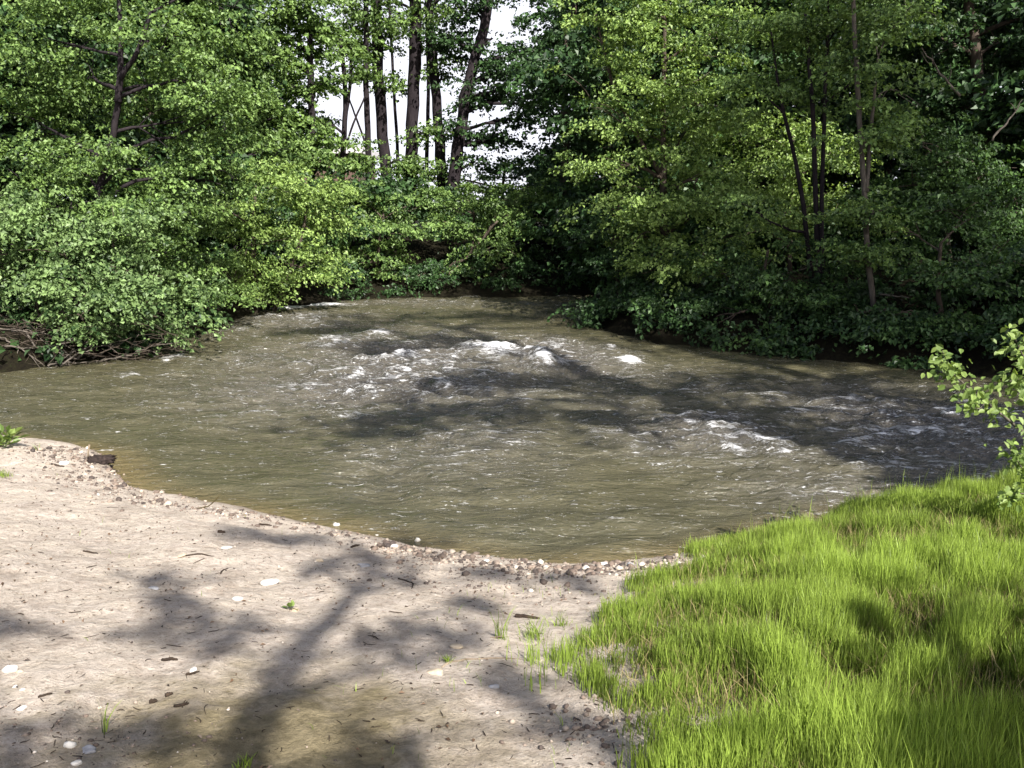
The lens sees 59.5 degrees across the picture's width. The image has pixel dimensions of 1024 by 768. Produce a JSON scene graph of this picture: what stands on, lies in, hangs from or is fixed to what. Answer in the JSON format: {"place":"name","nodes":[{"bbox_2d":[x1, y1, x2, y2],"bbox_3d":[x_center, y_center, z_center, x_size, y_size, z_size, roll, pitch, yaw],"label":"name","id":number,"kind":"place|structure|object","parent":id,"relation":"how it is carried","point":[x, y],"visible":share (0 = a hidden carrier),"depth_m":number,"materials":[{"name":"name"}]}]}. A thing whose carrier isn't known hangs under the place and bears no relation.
{"place":"outdoors","nodes":[
{"label":"outdoors","id":0,"kind":"place"},
{"bbox_2d":[0,442,706,767],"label":"gravel","id":1,"kind":"structure","parent":0,"point":[586,566],"depth_m":6.95,"materials":[{"name":"gravel"}]},
{"bbox_2d":[0,294,1023,563],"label":"river","id":2,"kind":"structure","parent":0,"point":[510,428],"depth_m":12.20,"materials":[{"name":"liquid"}]},
{"bbox_2d":[0,337,44,367],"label":"dead branch","id":3,"kind":"object","parent":2,"relation":"on","point":[33,358],"visible":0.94,"depth_m":16.75,"materials":[{"name":"wood"}]},
{"bbox_2d":[26,333,68,365],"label":"dead branch","id":4,"kind":"object","parent":2,"relation":"on","point":[28,336],"visible":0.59,"depth_m":17.03,"materials":[{"name":"wood"}]},
{"bbox_2d":[47,341,86,366],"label":"dead branch","id":5,"kind":"object","parent":2,"relation":"on","point":[48,365],"visible":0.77,"depth_m":17.01,"materials":[{"name":"wood"}]},
{"bbox_2d":[45,357,126,364],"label":"dead branch","id":6,"kind":"object","parent":2,"relation":"on","point":[89,362],"visible":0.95,"depth_m":16.99,"materials":[{"name":"wood"}]},
{"bbox_2d":[60,340,121,366],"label":"dead branch","id":7,"kind":"object","parent":2,"relation":"on","point":[66,361],"visible":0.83,"depth_m":16.89,"materials":[{"name":"wood"}]},
{"bbox_2d":[98,334,178,360],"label":"dead branch","id":8,"kind":"object","parent":2,"relation":"on","point":[141,349],"visible":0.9,"depth_m":17.32,"materials":[{"name":"wood"}]},
{"bbox_2d":[0,206,1023,767],"bbox_3d":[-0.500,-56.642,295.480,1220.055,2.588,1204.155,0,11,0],"label":"ground","id":9,"kind":"structure","parent":0,"point":[260,686],"depth_m":5.09,"materials":[{"name":"sand"}]},
{"bbox_2d":[0,466,12,477],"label":"grass tuft","id":10,"kind":"object","parent":9,"relation":"on","point":[2,474],"visible":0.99,"depth_m":8.85,"materials":[{"name":"plant"}]},
{"bbox_2d":[1,665,17,672],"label":"stone","id":11,"kind":"object","parent":9,"relation":"on","point":[10,668],"visible":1,"depth_m":4.31,"materials":[{"name":"stone"}]},
{"bbox_2d":[0,109,18,247],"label":"background tree","id":12,"kind":"object","parent":9,"relation":"on","point":[4,183],"visible":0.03,"depth_m":23.56,"materials":[{"name":"green plant"}]},
{"bbox_2d":[0,424,28,446],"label":"leafy weed","id":13,"kind":"object","parent":9,"relation":"on","point":[9,437],"visible":1,"depth_m":9.97,"materials":[{"name":"green plant"}]},
{"bbox_2d":[16,705,26,710],"bbox_3d":[-2.193,1.452,4.007,0.045,0.018,0.030,-8,23,-33],"label":"stone","id":14,"kind":"object","parent":9,"relation":"on","point":[23,707],"visible":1,"depth_m":4.00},
{"bbox_2d":[0,328,71,358],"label":"dead branch","id":15,"kind":"object","parent":9,"relation":"on","point":[34,339],"visible":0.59,"depth_m":17.19,"materials":[{"name":"wood"}]},
{"bbox_2d":[4,337,74,353],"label":"dead branch","id":16,"kind":"object","parent":9,"relation":"on","point":[37,348],"visible":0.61,"depth_m":16.91,"materials":[{"name":"wood"}]},
{"bbox_2d":[11,323,71,351],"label":"dead branch","id":17,"kind":"object","parent":16,"relation":"on","point":[37,333],"visible":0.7,"depth_m":17.13,"materials":[{"name":"wood"}]},
{"bbox_2d":[38,692,51,697],"bbox_3d":[-2.135,1.423,4.099,0.060,0.015,0.016,-7,13,-33],"label":"stick","id":18,"kind":"object","parent":9,"relation":"on","point":[43,695],"visible":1,"depth_m":4.09,"materials":[{"name":"brown wood"}]},
{"bbox_2d":[59,461,68,464],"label":"stone","id":19,"kind":"object","parent":9,"relation":"on","point":[64,462],"visible":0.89,"depth_m":9.67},
{"bbox_2d":[63,741,76,747],"bbox_3d":[-1.823,1.489,3.694,0.043,0.037,0.039,1,11,3],"label":"stone","id":20,"kind":"object","parent":9,"relation":"on","point":[68,744],"visible":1,"depth_m":3.68,"materials":[{"name":"stone"}]},
{"bbox_2d":[71,760,81,765],"bbox_3d":[-1.728,1.506,3.556,0.044,0.027,0.032,-3,1,-5],"label":"stone","id":21,"kind":"object","parent":9,"relation":"on","point":[76,762],"visible":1,"depth_m":3.54,"materials":[{"name":"stone"}]},
{"bbox_2d":[82,744,95,753],"bbox_3d":[-1.732,1.498,3.673,0.052,0.021,0.059,-6,13,-28],"label":"stone","id":22,"kind":"object","parent":9,"relation":"on","point":[89,749],"visible":1,"depth_m":3.66,"materials":[{"name":"stone"}]},
{"bbox_2d":[0,2,181,243],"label":"background tree","id":23,"kind":"object","parent":9,"relation":"on","point":[5,126],"visible":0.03,"depth_m":24.35,"materials":[{"name":"green plant"}]},
{"bbox_2d":[0,0,201,253],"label":"background tree","id":24,"kind":"object","parent":9,"relation":"on","point":[110,61],"visible":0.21,"depth_m":22.76,"materials":[{"name":"green plant"}]},
{"bbox_2d":[87,444,116,464],"bbox_3d":[-4.641,0.803,10.018,0.407,0.259,0.235,0,11,0],"label":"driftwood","id":25,"kind":"object","parent":9,"relation":"on","point":[105,459],"visible":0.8,"depth_m":9.99,"materials":[{"name":"wood"}]},
{"bbox_2d":[98,702,119,734],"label":"grass tuft","id":26,"kind":"object","parent":9,"relation":"on","point":[104,725],"visible":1,"depth_m":3.86,"materials":[{"name":"plant"}]},
{"bbox_2d":[4,1,227,201],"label":"background tree","id":27,"kind":"object","parent":9,"relation":"on","point":[129,95],"visible":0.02,"depth_m":27.69,"materials":[{"name":"green plant"}]},
{"bbox_2d":[0,181,232,355],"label":"leaning bush","id":28,"kind":"object","parent":9,"relation":"on","point":[114,286],"visible":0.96,"depth_m":17.12,"materials":[{"name":"green plant"}]},
{"bbox_2d":[0,307,235,365],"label":"brushwood","id":29,"kind":"object","parent":9,"relation":"on","point":[91,353],"visible":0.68,"depth_m":17.00,"materials":[{"name":"brown plant"}]},
{"bbox_2d":[92,335,136,358],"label":"dead branch","id":30,"kind":"object","parent":29,"relation":"on","point":[113,346],"visible":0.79,"depth_m":17.37,"materials":[{"name":"wood"}]},
{"bbox_2d":[36,166,266,312],"bbox_3d":[-8.482,-3.357,21.011,5.033,3.527,3.945,-8,14,-36],"label":"riverside bush","id":31,"kind":"object","parent":9,"relation":"on","point":[184,266],"visible":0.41,"depth_m":21.51,"materials":[{"name":"green plant"}]},
{"bbox_2d":[0,0,305,295],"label":"maple tree","id":32,"kind":"object","parent":9,"relation":"on","point":[178,99],"visible":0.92,"depth_m":19.03,"materials":[{"name":"green plant"}]},
{"bbox_2d":[149,698,157,703],"bbox_3d":[-1.647,1.457,4.116,0.039,0.028,0.028,0,11,0],"label":"stick","id":33,"kind":"object","parent":9,"relation":"on","point":[152,701],"visible":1,"depth_m":4.11,"materials":[{"name":"brown wood"}]},
{"bbox_2d":[31,0,287,255],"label":"background tree","id":34,"kind":"object","parent":9,"relation":"on","point":[248,12],"visible":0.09,"depth_m":26.72,"materials":[{"name":"green plant"}]},
{"bbox_2d":[161,657,177,660],"bbox_3d":[-1.738,1.398,4.550,0.088,0.026,0.022,1,11,4],"label":"stick","id":35,"kind":"object","parent":9,"relation":"on","point":[168,659],"visible":1,"depth_m":4.54,"materials":[{"name":"brown wood"}]},
{"bbox_2d":[173,700,188,706],"bbox_3d":[-1.498,1.446,4.055,0.070,0.038,0.023,0,11,0],"label":"stick","id":36,"kind":"object","parent":9,"relation":"on","point":[184,703],"visible":1,"depth_m":4.05,"materials":[{"name":"brown wood"}]},
{"bbox_2d":[185,671,199,674],"bbox_3d":[-1.561,1.414,4.385,0.019,0.023,0.076,11,15,42],"label":"stick","id":37,"kind":"object","parent":9,"relation":"on","point":[191,673],"visible":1,"depth_m":4.38,"materials":[{"name":"brown wood"}]},
{"bbox_2d":[185,553,210,555],"bbox_3d":[-2.282,1.247,6.524,0.224,0.027,0.022,-2,11,-9],"label":"stick","id":38,"kind":"object","parent":9,"relation":"on","point":[198,554],"visible":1,"depth_m":6.52,"materials":[{"name":"brown wood"}]},
{"bbox_2d":[0,165,450,364],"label":"undergrowth","id":39,"kind":"object","parent":9,"relation":"on","point":[395,186],"visible":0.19,"depth_m":28.37,"materials":[{"name":"green plant"}]},
{"bbox_2d":[232,596,242,600],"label":"stone","id":40,"kind":"object","parent":9,"relation":"on","point":[236,598],"visible":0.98,"depth_m":5.66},
{"bbox_2d":[232,751,259,767],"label":"grass tuft","id":41,"kind":"object","parent":9,"relation":"on","point":[245,761],"visible":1,"depth_m":3.61,"materials":[{"name":"plant"}]},
{"bbox_2d":[191,25,306,254],"bbox_3d":[-9.272,-7.656,29.319,4.772,7.449,4.133,0,11,0],"label":"slender tree","id":42,"kind":"object","parent":9,"relation":"on","point":[268,74],"visible":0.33,"depth_m":28.88,"materials":[{"name":"green plant"}]},
{"bbox_2d":[171,0,338,224],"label":"background tree","id":43,"kind":"object","parent":9,"relation":"on","point":[262,124],"visible":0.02,"depth_m":32.77,"materials":[{"name":"green plant"}]},
{"bbox_2d":[180,8,340,226],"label":"background tree","id":44,"kind":"object","parent":9,"relation":"on","point":[274,129],"depth_m":41.76,"materials":[{"name":"green plant"}]},
{"bbox_2d":[143,156,379,311],"bbox_3d":[-6.844,-3.989,24.880,4.578,4.682,6.854,7,13,30],"label":"riverside bush","id":45,"kind":"object","parent":9,"relation":"on","point":[293,185],"visible":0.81,"depth_m":24.64,"materials":[{"name":"green plant"}]},
{"bbox_2d":[260,579,279,585],"bbox_3d":[-1.645,1.348,6.089,0.129,0.047,0.100,-1,7,-11],"label":"stone","id":46,"kind":"object","parent":9,"relation":"on","point":[268,582],"visible":1,"depth_m":6.05,"materials":[{"name":"stone"}]},
{"bbox_2d":[281,600,297,609],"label":"leafy weed","id":47,"kind":"object","parent":9,"relation":"on","point":[292,603],"visible":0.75,"depth_m":5.57,"materials":[{"name":"green plant"}]},
{"bbox_2d":[219,0,368,238],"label":"slender tree","id":48,"kind":"object","parent":9,"relation":"on","point":[291,14],"visible":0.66,"depth_m":31.98,"materials":[{"name":"green plant"}]},
{"bbox_2d":[286,27,393,234],"bbox_3d":[-6.619,-9.943,35.640,4.285,8.322,3.760,6,13,27],"label":"slender tree","id":49,"kind":"object","parent":9,"relation":"on","point":[360,55],"visible":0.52,"depth_m":35.28,"materials":[{"name":"green plant"}]},
{"bbox_2d":[301,146,379,217],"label":"long building","id":50,"kind":"structure","parent":9,"relation":"on","point":[376,154],"depth_m":60.43,"materials":[{"name":"white"}]},
{"bbox_2d":[2,498,687,767],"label":"seedlings","id":51,"kind":"object","parent":9,"relation":"on","point":[451,654],"visible":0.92,"depth_m":5.05,"materials":[{"name":"green plant"}]},
{"bbox_2d":[358,563,369,567],"bbox_3d":[-1.101,1.348,6.661,0.086,0.035,0.066,-5,12,-23],"label":"stone","id":52,"kind":"object","parent":9,"relation":"on","point":[361,565],"visible":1,"depth_m":6.64,"materials":[{"name":"stone"}]},
{"bbox_2d":[0,437,731,767],"bbox_3d":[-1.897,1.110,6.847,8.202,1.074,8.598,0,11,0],"label":"litter","id":53,"kind":"object","parent":9,"relation":"on","point":[357,748],"visible":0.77,"depth_m":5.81,"materials":[{"name":"wood"}]},
{"bbox_2d":[311,0,429,232],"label":"tall tree","id":54,"kind":"object","parent":9,"relation":"on","point":[379,92],"visible":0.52,"depth_m":38.81,"materials":[{"name":"green plant"}]},
{"bbox_2d":[319,175,445,285],"bbox_3d":[-4.672,-5.357,30.999,4.651,3.716,4.568,0,11,0],"label":"riverside bush","id":55,"kind":"object","parent":9,"relation":"on","point":[391,225],"visible":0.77,"depth_m":30.43,"materials":[{"name":"green plant"}]},
{"bbox_2d":[335,0,429,180],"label":"slender tree","id":56,"kind":"object","parent":9,"relation":"on","point":[365,24],"visible":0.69,"depth_m":37.20,"materials":[{"name":"green plant"}]},
{"bbox_2d":[382,8,408,207],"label":"slender tree","id":57,"kind":"object","parent":9,"relation":"on","point":[394,101],"visible":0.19,"depth_m":44.06,"materials":[{"name":"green plant"}]},
{"bbox_2d":[311,0,482,230],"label":"tall tree","id":58,"kind":"object","parent":9,"relation":"on","point":[412,138],"visible":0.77,"depth_m":37.71,"materials":[{"name":"green plant"}]},
{"bbox_2d":[391,0,443,229],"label":"slender tree","id":59,"kind":"object","parent":9,"relation":"on","point":[427,100],"visible":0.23,"depth_m":42.14,"materials":[{"name":"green plant"}]},
{"bbox_2d":[370,253,468,276],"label":"fallen branch","id":60,"kind":"object","parent":9,"relation":"on","point":[416,275],"visible":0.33,"depth_m":30.65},
{"bbox_2d":[426,668,442,674],"bbox_3d":[-0.398,1.470,4.570,0.092,0.033,0.061,-1,11,-7],"label":"stone","id":61,"kind":"object","parent":9,"relation":"on","point":[436,671],"visible":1,"depth_m":4.56,"materials":[{"name":"stone"}]},
{"bbox_2d":[389,0,483,192],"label":"tall tree","id":62,"kind":"object","parent":9,"relation":"on","point":[434,72],"visible":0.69,"depth_m":38.04,"materials":[{"name":"green plant"}]},
{"bbox_2d":[439,653,455,662],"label":"grass tuft","id":63,"kind":"object","parent":9,"relation":"on","point":[447,659],"visible":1,"depth_m":4.74,"materials":[{"name":"plant"}]},
{"bbox_2d":[301,173,608,275],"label":"undergrowth","id":64,"kind":"object","parent":9,"relation":"on","point":[462,216],"visible":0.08,"depth_m":36.34,"materials":[{"name":"green plant"}]},
{"bbox_2d":[450,643,462,648],"bbox_3d":[-0.305,1.441,4.926,0.075,0.018,0.062,2,9,0],"label":"stone","id":65,"kind":"object","parent":9,"relation":"on","point":[456,646],"visible":1,"depth_m":4.91,"materials":[{"name":"stone"}]},
{"bbox_2d":[312,238,623,301],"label":"undergrowth","id":66,"kind":"object","parent":9,"relation":"on","point":[525,260],"visible":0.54,"depth_m":30.46,"materials":[{"name":"green plant"}]},
{"bbox_2d":[441,213,498,272],"bbox_3d":[-1.471,-4.795,30.620,2.140,2.179,0.427,2,12,11],"label":"fallen branch","id":67,"kind":"object","parent":9,"relation":"on","point":[491,226],"visible":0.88,"depth_m":30.52,"materials":[{"name":"wood"}]},
{"bbox_2d":[402,155,542,197],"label":"tree","id":68,"kind":"object","parent":9,"relation":"on","point":[483,178],"visible":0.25,"depth_m":48.50,"materials":[{"name":"green plant"}]},
{"bbox_2d":[441,657,521,667],"bbox_3d":[-0.169,1.466,4.761,0.438,0.024,0.079,-3,12,-15],"label":"stick","id":69,"kind":"object","parent":9,"relation":"on","point":[448,662],"visible":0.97,"depth_m":4.78,"materials":[{"name":"wood"}]},
{"bbox_2d":[417,0,564,236],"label":"tall tree","id":70,"kind":"object","parent":9,"relation":"on","point":[467,98],"visible":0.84,"depth_m":36.69,"materials":[{"name":"green plant"}]},
{"bbox_2d":[409,177,577,283],"bbox_3d":[-0.404,-5.634,32.310,5.808,3.607,6.864,9,15,39],"label":"riverside bush","id":71,"kind":"object","parent":9,"relation":"on","point":[507,211],"visible":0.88,"depth_m":31.28,"materials":[{"name":"green plant"}]},
{"bbox_2d":[488,684,499,688],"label":"stone","id":72,"kind":"object","parent":9,"relation":"on","point":[494,686],"visible":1,"depth_m":4.40,"materials":[{"name":"stone"}]},
{"bbox_2d":[489,596,513,640],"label":"grass tuft","id":73,"kind":"object","parent":9,"relation":"on","point":[498,632],"visible":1,"depth_m":5.06,"materials":[{"name":"plant"}]},
{"bbox_2d":[515,614,539,618],"bbox_3d":[0.096,1.450,5.575,0.164,0.035,0.030,4,12,19],"label":"stick","id":74,"kind":"object","parent":9,"relation":"on","point":[523,616],"visible":0.89,"depth_m":5.57,"materials":[{"name":"brown wood"}]},
{"bbox_2d":[516,616,556,643],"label":"grass tuft","id":75,"kind":"object","parent":9,"relation":"on","point":[536,633],"visible":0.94,"depth_m":5.10,"materials":[{"name":"plant"}]},
{"bbox_2d":[485,0,617,222],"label":"background tree","id":76,"kind":"object","parent":9,"relation":"on","point":[536,151],"visible":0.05,"depth_m":44.41,"materials":[{"name":"green plant"}]},
{"bbox_2d":[545,608,572,626],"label":"grass tuft","id":77,"kind":"object","parent":9,"relation":"on","point":[564,623],"visible":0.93,"depth_m":5.36,"materials":[{"name":"plant"}]},
{"bbox_2d":[494,0,627,248],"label":"tree","id":78,"kind":"object","parent":9,"relation":"on","point":[551,36],"visible":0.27,"depth_m":33.18,"materials":[{"name":"green plant"}]},
{"bbox_2d":[510,0,657,224],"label":"background tree","id":79,"kind":"object","parent":9,"relation":"on","point":[595,146],"visible":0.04,"depth_m":38.33,"materials":[{"name":"green plant"}]},
{"bbox_2d":[559,215,683,320],"bbox_3d":[2.819,-2.943,22.848,3.290,2.726,3.662,0,11,0],"label":"dark bush","id":80,"kind":"object","parent":9,"relation":"on","point":[607,259],"visible":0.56,"depth_m":22.69,"materials":[{"name":"green plant"}]},
{"bbox_2d":[489,0,796,294],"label":"background tree","id":81,"kind":"object","parent":9,"relation":"on","point":[572,65],"visible":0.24,"depth_m":27.85,"materials":[{"name":"green plant"}]},
{"bbox_2d":[544,0,808,302],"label":"maple tree","id":82,"kind":"object","parent":9,"relation":"on","point":[622,28],"visible":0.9,"depth_m":21.37,"materials":[{"name":"green plant"}]},
{"bbox_2d":[651,5,773,166],"bbox_3d":[7.084,-14.755,35.682,9.546,18.308,9.143,0,11,0],"label":"background tree","id":83,"kind":"object","parent":9,"relation":"on","point":[680,78],"depth_m":34.89,"materials":[{"name":"green plant"}]},
{"bbox_2d":[655,3,799,227],"bbox_3d":[9.268,-13.567,33.866,8.488,17.389,9.382,0,11,0],"label":"background tree","id":84,"kind":"object","parent":9,"relation":"on","point":[725,101],"depth_m":33.13,"materials":[{"name":"green plant"}]},
{"bbox_2d":[630,232,893,354],"bbox_3d":[5.132,-2.115,19.518,5.530,2.452,3.417,8,14,34],"label":"riverside bush","id":85,"kind":"object","parent":9,"relation":"on","point":[763,276],"visible":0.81,"depth_m":19.05,"materials":[{"name":"green plant"}]},
{"bbox_2d":[547,266,1023,376],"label":"undergrowth","id":86,"kind":"object","parent":9,"relation":"on","point":[1006,314],"visible":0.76,"depth_m":18.20,"materials":[{"name":"green plant"}]},
{"bbox_2d":[880,293,908,297],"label":"bare branch","id":87,"kind":"object","parent":86,"relation":"on","point":[893,295],"visible":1,"depth_m":17.75,"materials":[{"name":"brown plant"}]},
{"bbox_2d":[666,105,913,273],"bbox_3d":[6.946,-4.908,22.836,6.034,4.521,4.948,0,11,0],"label":"sunlit bush","id":88,"kind":"object","parent":9,"relation":"on","point":[803,154],"visible":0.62,"depth_m":22.46,"materials":[{"name":"green plant"}]},
{"bbox_2d":[566,163,1023,316],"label":"undergrowth","id":89,"kind":"object","parent":9,"relation":"on","point":[1006,282],"visible":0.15,"depth_m":24.56,"materials":[{"name":"green plant"}]},
{"bbox_2d":[677,0,944,267],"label":"background tree","id":90,"kind":"object","parent":9,"relation":"on","point":[846,127],"visible":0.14,"depth_m":27.00,"materials":[{"name":"green plant"}]},
{"bbox_2d":[682,0,946,291],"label":"multi stem tree","id":91,"kind":"object","parent":9,"relation":"on","point":[800,31],"visible":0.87,"depth_m":18.82,"materials":[{"name":"green plant"}]},
{"bbox_2d":[921,48,960,96],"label":"bare branch","id":92,"kind":"object","parent":91,"relation":"attached to","point":[958,94],"visible":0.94,"depth_m":18.10,"materials":[{"name":"brown plant"}]},
{"bbox_2d":[802,1,907,191],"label":"background tree","id":93,"kind":"object","parent":9,"relation":"on","point":[859,188],"depth_m":35.13,"materials":[{"name":"green plant"}]},
{"bbox_2d":[792,0,966,306],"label":"slender tree","id":94,"kind":"object","parent":9,"relation":"on","point":[887,134],"visible":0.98,"depth_m":17.29,"materials":[{"name":"green plant"}]},
{"bbox_2d":[771,179,1023,350],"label":"riverside bush","id":95,"kind":"object","parent":9,"relation":"on","point":[956,275],"visible":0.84,"depth_m":17.03,"materials":[{"name":"green plant"}]},
{"bbox_2d":[805,0,996,191],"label":"background tree","id":96,"kind":"object","parent":9,"relation":"on","point":[885,170],"depth_m":35.84,"materials":[{"name":"green plant"}]},
{"bbox_2d":[810,0,1023,264],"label":"background tree","id":97,"kind":"object","parent":9,"relation":"on","point":[963,61],"visible":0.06,"depth_m":27.47,"materials":[{"name":"green plant"}]},
{"bbox_2d":[829,0,1023,253],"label":"shade tree","id":98,"kind":"object","parent":9,"relation":"on","point":[974,16],"visible":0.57,"depth_m":22.67,"materials":[{"name":"green plant"}]},
{"bbox_2d":[838,111,1023,265],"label":"dark bush","id":99,"kind":"object","parent":9,"relation":"on","point":[961,172],"visible":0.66,"depth_m":19.33,"materials":[{"name":"green plant"}]},
{"bbox_2d":[991,99,1022,140],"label":"bare branch","id":100,"kind":"object","parent":99,"relation":"attached to","point":[997,132],"visible":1,"depth_m":18.29,"materials":[{"name":"brown plant"}]},
{"bbox_2d":[874,2,1014,252],"bbox_3d":[17.683,-12.677,34.051,8.010,16.067,9.446,0,11,0],"label":"background tree","id":101,"kind":"object","parent":9,"relation":"on","point":[963,110],"depth_m":34.34,"materials":[{"name":"green plant"}]},
{"bbox_2d":[877,0,1023,237],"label":"background tree","id":102,"kind":"object","parent":9,"relation":"on","point":[1013,130],"visible":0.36,"depth_m":21.24,"materials":[{"name":"green plant"}]},
{"bbox_2d":[921,318,1023,512],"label":"sapling","id":103,"kind":"object","parent":9,"relation":"on","point":[948,369],"visible":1,"depth_m":6.36,"materials":[{"name":"green plant"}]},
{"bbox_2d":[962,52,1021,253],"bbox_3d":[20.400,-11.350,32.526,8.995,16.009,9.234,0,11,0],"label":"background tree","id":104,"kind":"object","parent":9,"relation":"on","point":[996,68],"depth_m":31.73,"materials":[{"name":"green plant"}]},
{"bbox_2d":[60,0,1022,198],"label":"sky","id":105,"kind":"structure","parent":0,"point":[499,22],"materials":[{"name":"white"}]},
{"bbox_2d":[506,457,1023,767],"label":"grass","id":106,"kind":"structure","parent":0,"point":[822,727],"depth_m":4.41,"materials":[{"name":"plant"}]},
{"bbox_2d":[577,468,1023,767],"bbox_3d":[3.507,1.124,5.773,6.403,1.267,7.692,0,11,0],"label":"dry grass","id":107,"kind":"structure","parent":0,"point":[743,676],"depth_m":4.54,"materials":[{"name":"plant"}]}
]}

